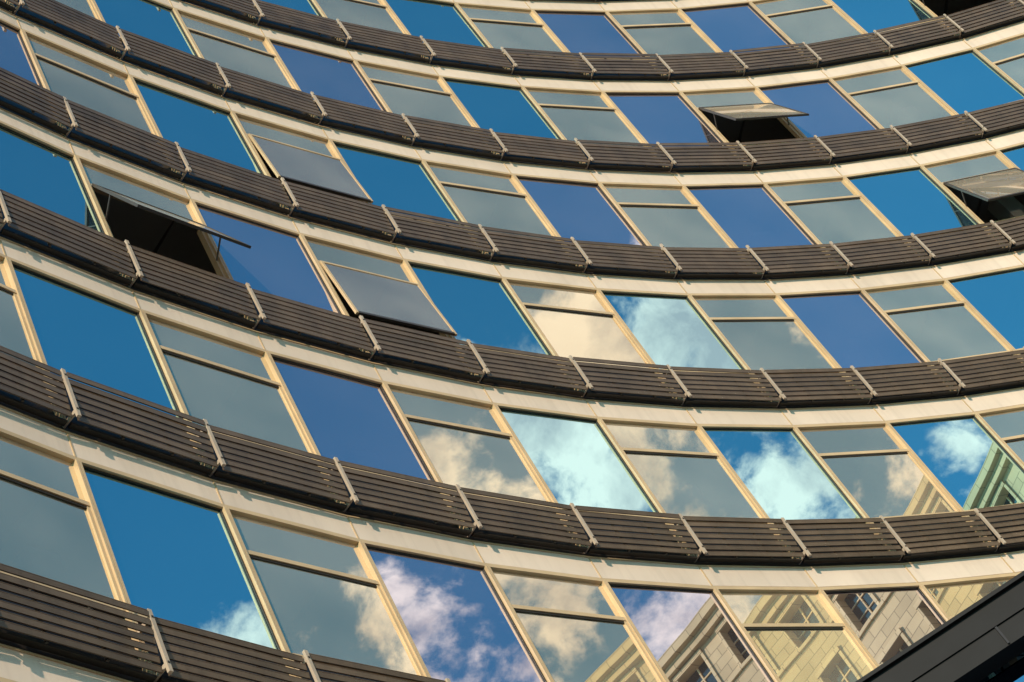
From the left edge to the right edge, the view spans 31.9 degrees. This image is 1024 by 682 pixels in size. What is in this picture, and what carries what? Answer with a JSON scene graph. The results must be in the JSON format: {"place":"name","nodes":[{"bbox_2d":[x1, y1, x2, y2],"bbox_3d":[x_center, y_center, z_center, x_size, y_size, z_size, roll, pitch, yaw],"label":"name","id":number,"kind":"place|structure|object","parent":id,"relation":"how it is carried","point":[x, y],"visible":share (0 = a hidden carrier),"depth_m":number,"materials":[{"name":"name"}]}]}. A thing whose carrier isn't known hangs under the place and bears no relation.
{"place":"outdoors","nodes":[
{"label":"outdoors","id":0,"kind":"place"},
{"label":"ground","id":1,"kind":"structure","parent":0,"visible":0},
{"bbox_2d":[0,0,1023,681],"bbox_3d":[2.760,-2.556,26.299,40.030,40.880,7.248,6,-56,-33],"label":"mullions and rails","id":2,"kind":"object","parent":1,"relation":"on","point":[88,500],"visible":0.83,"depth_m":26.77,"materials":[{"name":"beige metal"}]},
{"bbox_2d":[0,4,944,681],"bbox_3d":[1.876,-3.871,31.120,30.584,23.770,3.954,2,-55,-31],"label":"violet window glass","id":3,"kind":"object","parent":2,"relation":"attached to","point":[458,622],"visible":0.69,"depth_m":25.17,"materials":[{"name":"blue glass"}]},
{"bbox_2d":[0,0,1023,681],"bbox_3d":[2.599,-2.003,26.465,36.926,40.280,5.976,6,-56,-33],"label":"neutral window glass","id":4,"kind":"object","parent":2,"relation":"attached to","point":[56,540],"visible":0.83,"depth_m":26.41,"materials":[{"name":"grey glass"}]},
{"bbox_2d":[0,0,1023,648],"bbox_3d":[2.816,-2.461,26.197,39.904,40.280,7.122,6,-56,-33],"label":"blue window glass","id":5,"kind":"object","parent":2,"relation":"attached to","point":[178,560],"visible":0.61,"depth_m":27.42,"materials":[{"name":"blue glass"}]},
{"bbox_2d":[92,0,1023,335],"bbox_3d":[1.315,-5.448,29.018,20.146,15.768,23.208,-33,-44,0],"label":"open window sashes","id":6,"kind":"object","parent":2,"relation":"attached to","point":[238,242],"visible":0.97,"depth_m":26.02,"materials":[{"name":"black metal"}]},
{"bbox_2d":[109,104,1023,331],"bbox_3d":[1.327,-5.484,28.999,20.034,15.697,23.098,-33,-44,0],"label":"open sash glass","id":7,"kind":"object","parent":6,"relation":"attached to","point":[384,296],"visible":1,"depth_m":28.30,"materials":[{"name":"grey glass"}]},
{"bbox_2d":[0,0,1023,681],"bbox_3d":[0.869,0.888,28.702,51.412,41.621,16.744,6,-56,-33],"label":"dark trim","id":8,"kind":"structure","parent":1,"relation":"on","point":[66,654],"depth_m":26.78,"materials":[{"name":"metal"}]},
{"bbox_2d":[0,0,1023,681],"bbox_3d":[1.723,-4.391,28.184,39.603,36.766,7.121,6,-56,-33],"label":"sunshade louvres","id":9,"kind":"object","parent":8,"relation":"attached to","point":[158,270],"visible":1,"depth_m":26.40,"materials":[{"name":"brown metal"}]},
{"bbox_2d":[0,0,1023,681],"bbox_3d":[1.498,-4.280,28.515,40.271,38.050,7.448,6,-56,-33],"label":"cream spandrels","id":10,"kind":"object","parent":8,"relation":"on","point":[16,666],"visible":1,"depth_m":26.89,"materials":[{"name":"beige metal"}]},
{"bbox_2d":[0,0,1023,681],"bbox_3d":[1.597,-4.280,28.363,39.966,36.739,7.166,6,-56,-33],"label":"spandrel glass","id":11,"kind":"object","parent":8,"relation":"attached to","point":[74,420],"visible":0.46,"depth_m":26.97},
{"bbox_2d":[0,0,1023,681],"bbox_3d":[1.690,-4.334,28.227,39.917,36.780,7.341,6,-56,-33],"label":"louvre brackets","id":12,"kind":"object","parent":8,"relation":"attached to","point":[76,412],"visible":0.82,"depth_m":26.76,"materials":[{"name":"metal"}]},
{"bbox_2d":[95,0,1023,340],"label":"open window","id":13,"kind":"structure","parent":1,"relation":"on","point":[155,234],"depth_m":27.98,"materials":[{"name":"paint"}]},
{"bbox_2d":[855,571,1023,681],"bbox_3d":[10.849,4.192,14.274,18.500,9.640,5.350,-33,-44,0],"label":"entrance canopy","id":14,"kind":"object","parent":1,"relation":"on","point":[981,640],"visible":1,"depth_m":15.62,"materials":[{"name":"black metal"}]}
]}

